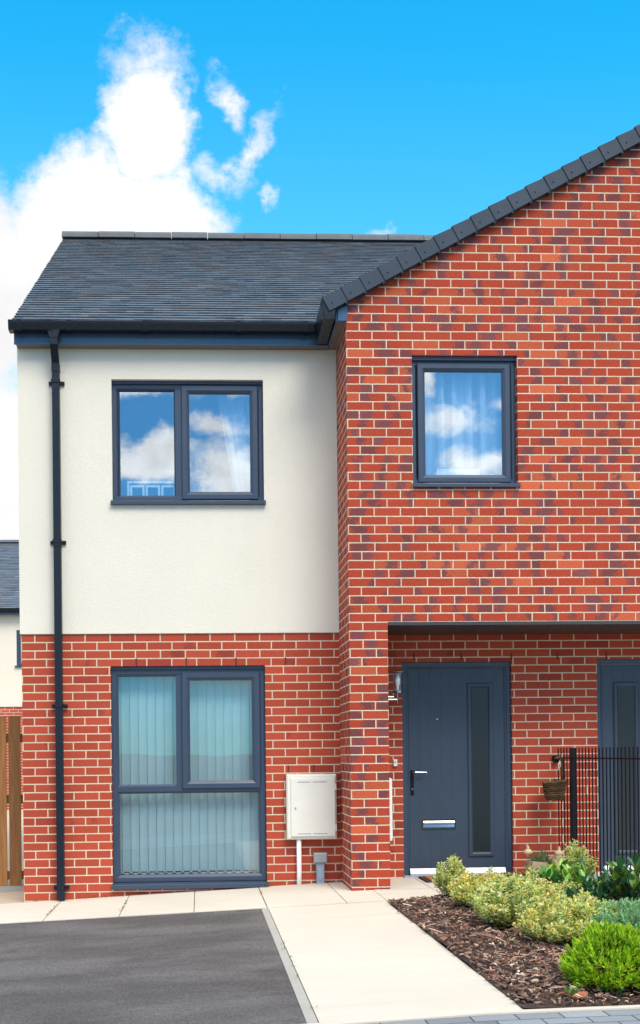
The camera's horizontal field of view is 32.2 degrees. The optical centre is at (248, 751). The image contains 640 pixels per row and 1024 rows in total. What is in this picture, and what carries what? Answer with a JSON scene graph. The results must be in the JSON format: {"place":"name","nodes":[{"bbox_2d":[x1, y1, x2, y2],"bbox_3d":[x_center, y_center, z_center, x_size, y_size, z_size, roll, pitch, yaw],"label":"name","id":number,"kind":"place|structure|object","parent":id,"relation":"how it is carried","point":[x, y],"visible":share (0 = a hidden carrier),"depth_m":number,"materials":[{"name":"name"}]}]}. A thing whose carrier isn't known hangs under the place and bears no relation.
{"place":"outdoors","nodes":[
{"label":"outdoors","id":0,"kind":"place"},
{"bbox_2d":[0,810,23,903],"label":"side yard","id":1,"kind":"structure","parent":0,"point":[11,897],"depth_m":11.48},
{"bbox_2d":[0,716,23,892],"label":"timber fence","id":2,"kind":"object","parent":1,"relation":"on","point":[13,738],"visible":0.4,"depth_m":10.85,"materials":[{"name":"wood"}]},
{"bbox_2d":[0,909,306,1023],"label":"tarmac driveway","id":3,"kind":"structure","parent":0,"point":[221,967],"depth_m":6.38,"materials":[{"name":"grey asphalt"}]},
{"bbox_2d":[0,0,639,539],"label":"sky","id":4,"kind":"structure","parent":0,"point":[421,117],"materials":[{"name":"blue"}]},
{"bbox_2d":[268,901,522,1022],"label":"garden path","id":5,"kind":"structure","parent":0,"point":[369,960],"depth_m":6.10,"materials":[{"name":"beige concrete"}]},
{"bbox_2d":[371,1009,639,1023],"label":"block paving","id":6,"kind":"structure","parent":0,"point":[630,1016],"depth_m":4.84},
{"bbox_2d":[388,871,639,1008],"bbox_3d":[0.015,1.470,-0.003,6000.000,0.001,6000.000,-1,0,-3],"label":"ground","id":7,"kind":"structure","parent":0,"point":[442,944],"depth_m":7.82,"materials":[{"name":"brown wood"}]},
{"bbox_2d":[0,540,22,809],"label":"house","id":8,"kind":"structure","parent":7,"relation":"on","point":[10,670],"depth_m":28.75,"materials":[{"name":"tile"}]},
{"bbox_2d":[15,630,21,666],"bbox_3d":[-5.421,-2.683,28.797,1.340,0.970,0.140,-1,0,-3],"label":"window","id":9,"kind":"structure","parent":8,"relation":"in","point":[19,639],"depth_m":28.78,"materials":[{"name":"plastic"}]},
{"bbox_2d":[8,124,639,910],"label":"house","id":10,"kind":"structure","parent":7,"relation":"on","point":[330,570],"depth_m":9.95,"materials":[{"name":"red brick"}]},
{"bbox_2d":[127,481,174,495],"bbox_3d":[-0.875,-2.355,10.108,0.470,0.235,0.020,-1,0,-3],"label":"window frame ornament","id":11,"kind":"object","parent":10,"relation":"in","point":[129,491],"depth_m":10.10,"materials":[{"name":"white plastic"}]},
{"bbox_2d":[111,381,265,504],"bbox_3d":[-0.550,-2.794,10.017,1.396,1.134,0.162,-1,0,-3],"label":"window","id":12,"kind":"structure","parent":10,"relation":"in","point":[181,390],"depth_m":10.03,"materials":[{"name":"plastic"}]},
{"bbox_2d":[119,677,259,874],"bbox_3d":[-0.547,0.149,10.185,1.500,1.960,0.080,-1,0,-3],"label":"vertical blind","id":13,"kind":"object","parent":10,"relation":"hanging from","point":[232,826],"visible":0.81,"depth_m":10.19,"materials":[{"name":"fabric"}]},
{"bbox_2d":[111,666,268,889],"bbox_3d":[-0.538,0.230,10.012,1.409,2.009,0.157,-1,0,-3],"label":"window","id":14,"kind":"structure","parent":10,"relation":"in","point":[183,674],"depth_m":10.03,"materials":[{"name":"plastic"}]},
{"bbox_2d":[217,395,249,491],"bbox_3d":[-0.073,-2.816,10.254,0.470,1.220,0.059,-1,0,-3],"label":"curtain","id":15,"kind":"object","parent":10,"relation":"hanging from","point":[234,413],"visible":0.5,"depth_m":10.26,"materials":[{"name":"white fabric"}]},
{"bbox_2d":[286,774,336,884],"bbox_3d":[0.571,0.726,9.979,0.452,1.042,0.106,-1,0,-3],"label":"meter box","id":16,"kind":"object","parent":10,"relation":"attached to","point":[311,806],"visible":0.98,"depth_m":9.94,"materials":[{"name":"grey plastic"}]},
{"bbox_2d":[291,778,334,836],"bbox_3d":[0.580,0.502,9.938,0.400,0.526,0.021,-1,0,-3],"label":"door","id":17,"kind":"structure","parent":16,"relation":"in","point":[312,799],"depth_m":9.93,"materials":[{"name":"grey plastic"}]},
{"bbox_2d":[313,852,326,883],"bbox_3d":[0.648,1.075,9.985,0.120,0.322,0.099,-1,0,-3],"label":"gas riser","id":18,"kind":"object","parent":10,"relation":"attached to","point":[319,859],"visible":0.91,"depth_m":9.95,"materials":[{"name":"grey plastic"}]},
{"bbox_2d":[389,778,392,840],"bbox_3d":[1.208,0.497,9.721,0.048,0.565,0.420,-1,0,-3],"label":"meter box","id":19,"kind":"object","parent":10,"relation":"attached to","point":[390,795],"visible":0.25,"depth_m":9.51,"materials":[{"name":"white plastic"}]},
{"bbox_2d":[388,671,405,702],"bbox_3d":[1.286,-0.570,9.818,0.234,0.298,0.156,-1,0,-3],"label":"wall lantern","id":20,"kind":"object","parent":10,"relation":"attached to","point":[397,680],"depth_m":9.80,"materials":[{"name":"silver metal"}]},
{"bbox_2d":[402,662,511,877],"bbox_3d":[1.931,0.224,10.222,1.026,2.100,0.145,-1,0,-3],"label":"door","id":21,"kind":"structure","parent":10,"relation":"in","point":[456,716],"depth_m":10.24,"materials":[{"name":"plastic"}]},
{"bbox_2d":[435,467,481,474],"bbox_3d":[1.808,-2.364,9.523,0.400,0.175,0.024,-1,0,-3],"label":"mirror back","id":22,"kind":"object","parent":10,"relation":"attached to","point":[457,470],"visible":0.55,"depth_m":9.52,"materials":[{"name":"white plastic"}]},
{"bbox_2d":[425,373,501,474],"bbox_3d":[1.829,-2.852,9.627,0.865,1.150,0.148,-1,0,-3],"label":"curtain","id":23,"kind":"object","parent":10,"relation":"hanging from","point":[462,419],"visible":0.56,"depth_m":9.62,"materials":[{"name":"white fabric"}]},
{"bbox_2d":[412,356,520,487],"bbox_3d":[1.849,-2.816,9.460,0.924,1.131,0.147,-1,0,-3],"label":"window","id":24,"kind":"structure","parent":10,"relation":"in","point":[421,365],"depth_m":9.46,"materials":[{"name":"plastic"}]},
{"bbox_2d":[597,659,639,870],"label":"door","id":25,"kind":"structure","parent":10,"relation":"in","point":[618,680],"depth_m":10.30,"materials":[{"name":"plastic"}]},
{"bbox_2d":[309,1005,639,1023],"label":"front edging","id":26,"kind":"object","parent":7,"relation":"on","point":[498,1012],"visible":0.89,"depth_m":4.93,"materials":[{"name":"beige concrete"}]},
{"bbox_2d":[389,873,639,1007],"bbox_3d":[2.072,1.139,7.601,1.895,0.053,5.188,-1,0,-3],"label":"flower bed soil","id":27,"kind":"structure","parent":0,"point":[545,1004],"depth_m":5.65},
{"bbox_2d":[431,853,468,899],"bbox_3d":[1.546,0.951,8.409,0.314,0.360,0.350,0,0,-39],"label":"variegated shrub","id":28,"kind":"object","parent":27,"relation":"on","point":[442,878],"visible":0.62,"depth_m":8.37,"materials":[{"name":"green plant"}]},
{"bbox_2d":[446,867,509,908],"bbox_3d":[1.681,0.973,7.845,0.574,0.300,0.538,-1,0,-3],"label":"variegated shrub","id":29,"kind":"object","parent":27,"relation":"on","point":[463,887],"visible":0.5,"depth_m":7.81,"materials":[{"name":"green plant"}]},
{"bbox_2d":[468,872,557,929],"bbox_3d":[1.711,0.955,7.069,0.592,0.372,0.606,-1,0,-3],"label":"variegated shrub","id":30,"kind":"object","parent":27,"relation":"on","point":[502,904],"visible":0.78,"depth_m":6.96,"materials":[{"name":"green plant"}]},
{"bbox_2d":[505,866,571,900],"bbox_3d":[1.947,0.964,7.698,0.601,0.329,0.543,-1,0,-3],"label":"variegated shrub","id":31,"kind":"object","parent":27,"relation":"on","point":[551,889],"visible":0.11,"depth_m":7.62,"materials":[{"name":"green plant"}]},
{"bbox_2d":[523,846,563,873],"bbox_3d":[2.566,0.992,9.665,0.365,0.348,0.230,-1,0,-3],"label":"stone planter","id":32,"kind":"object","parent":27,"relation":"on","point":[539,860],"visible":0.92,"depth_m":9.62,"materials":[{"name":"beige stone"}]},
{"bbox_2d":[526,857,594,887],"bbox_3d":[2.343,0.961,8.311,0.507,0.324,0.510,-1,0,17],"label":"laurel shrub","id":33,"kind":"object","parent":27,"relation":"on","point":[551,872],"visible":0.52,"depth_m":8.23,"materials":[{"name":"green plant"}]},
{"bbox_2d":[512,893,613,945],"bbox_3d":[1.833,0.968,6.418,0.579,0.316,0.604,-1,0,-3],"label":"variegated shrub","id":34,"kind":"object","parent":27,"relation":"on","point":[549,920],"visible":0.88,"depth_m":6.34,"materials":[{"name":"green plant"}]},
{"bbox_2d":[555,880,578,892],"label":"variegated shrub","id":35,"kind":"object","parent":27,"relation":"on","point":[563,885],"visible":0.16,"depth_m":7.83,"materials":[{"name":"green plant"}]},
{"bbox_2d":[552,889,591,903],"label":"variegated shrub","id":36,"kind":"object","parent":27,"relation":"on","point":[574,896],"visible":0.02,"depth_m":6.99,"materials":[{"name":"green plant"}]},
{"bbox_2d":[564,985,579,997],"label":"seedling","id":37,"kind":"object","parent":27,"relation":"on","point":[570,991],"visible":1,"depth_m":5.09,"materials":[{"name":"green plant"}]},
{"bbox_2d":[559,839,597,880],"bbox_3d":[2.644,0.909,8.868,0.303,0.416,0.304,-1,0,33],"label":"variegated shrub","id":38,"kind":"object","parent":27,"relation":"on","point":[574,855],"visible":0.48,"depth_m":8.83,"materials":[{"name":"green plant"}]},
{"bbox_2d":[564,876,612,901],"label":"laurel shrub","id":39,"kind":"object","parent":27,"relation":"on","point":[598,893],"visible":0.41,"depth_m":7.68,"materials":[{"name":"green plant"}]},
{"bbox_2d":[570,887,619,919],"bbox_3d":[2.048,0.963,6.557,0.396,0.320,0.362,-1,0,36],"label":"variegated shrub","id":40,"kind":"object","parent":27,"relation":"on","point":[584,898],"visible":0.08,"depth_m":6.56,"materials":[{"name":"green plant"}]},
{"bbox_2d":[552,747,639,875],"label":"metal railing","id":41,"kind":"object","parent":27,"relation":"on","point":[572,757],"visible":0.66,"depth_m":9.21,"materials":[{"name":"black metal"}]},
{"bbox_2d":[542,756,566,800],"bbox_3d":[2.781,0.241,10.031,0.228,0.409,0.188,-1,0,-3],"label":"hanging basket","id":42,"kind":"object","parent":41,"relation":"hanging from","point":[554,789],"visible":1,"depth_m":9.97,"materials":[{"name":"wicker"}]},
{"bbox_2d":[558,920,639,990],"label":"green hebe","id":43,"kind":"object","parent":27,"relation":"on","point":[613,961],"visible":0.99,"depth_m":5.17,"materials":[{"name":"green plant"}]},
{"bbox_2d":[588,874,619,900],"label":"laurel shrub","id":44,"kind":"object","parent":27,"relation":"on","point":[609,885],"visible":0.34,"depth_m":7.82,"materials":[{"name":"green plant"}]},
{"bbox_2d":[590,867,619,901],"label":"laurel shrub","id":45,"kind":"object","parent":27,"relation":"on","point":[605,874],"visible":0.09,"depth_m":8.13,"materials":[{"name":"green plant"}]},
{"bbox_2d":[580,897,639,942],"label":"blue hebe","id":46,"kind":"object","parent":27,"relation":"on","point":[629,911],"visible":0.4,"depth_m":6.32,"materials":[{"name":"green plant"}]},
{"bbox_2d":[617,985,624,996],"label":"seedling","id":47,"kind":"object","parent":27,"relation":"on","point":[619,991],"visible":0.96,"depth_m":5.09,"materials":[{"name":"green plant"}]},
{"bbox_2d":[607,852,639,900],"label":"laurel shrub","id":48,"kind":"object","parent":27,"relation":"on","point":[624,880],"visible":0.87,"depth_m":7.52,"materials":[{"name":"green plant"}]},
{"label":"driveway base","id":49,"kind":"structure","parent":0,"visible":0},
{"bbox_2d":[0,878,507,923],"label":"paving slabs","id":50,"kind":"structure","parent":49,"relation":"on","point":[313,894],"depth_m":9.24,"materials":[{"name":"beige concrete"}]},
{"bbox_2d":[28,885,316,1007],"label":"weeds","id":51,"kind":"object","parent":50,"relation":"on","point":[122,908],"visible":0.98,"depth_m":9.40,"materials":[{"name":"green plant"}]},
{"bbox_2d":[418,875,506,881],"bbox_3d":[1.974,1.140,9.938,0.825,0.016,0.390,-1,0,-3],"label":"doormat","id":52,"kind":"object","parent":50,"relation":"on","point":[427,878],"visible":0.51,"depth_m":9.93,"materials":[{"name":"rubber"}]},
{"bbox_2d":[261,908,317,1023],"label":"path edging","id":53,"kind":"object","parent":49,"relation":"on","point":[305,1005],"visible":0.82,"depth_m":6.06,"materials":[{"name":"concrete"}]}
]}

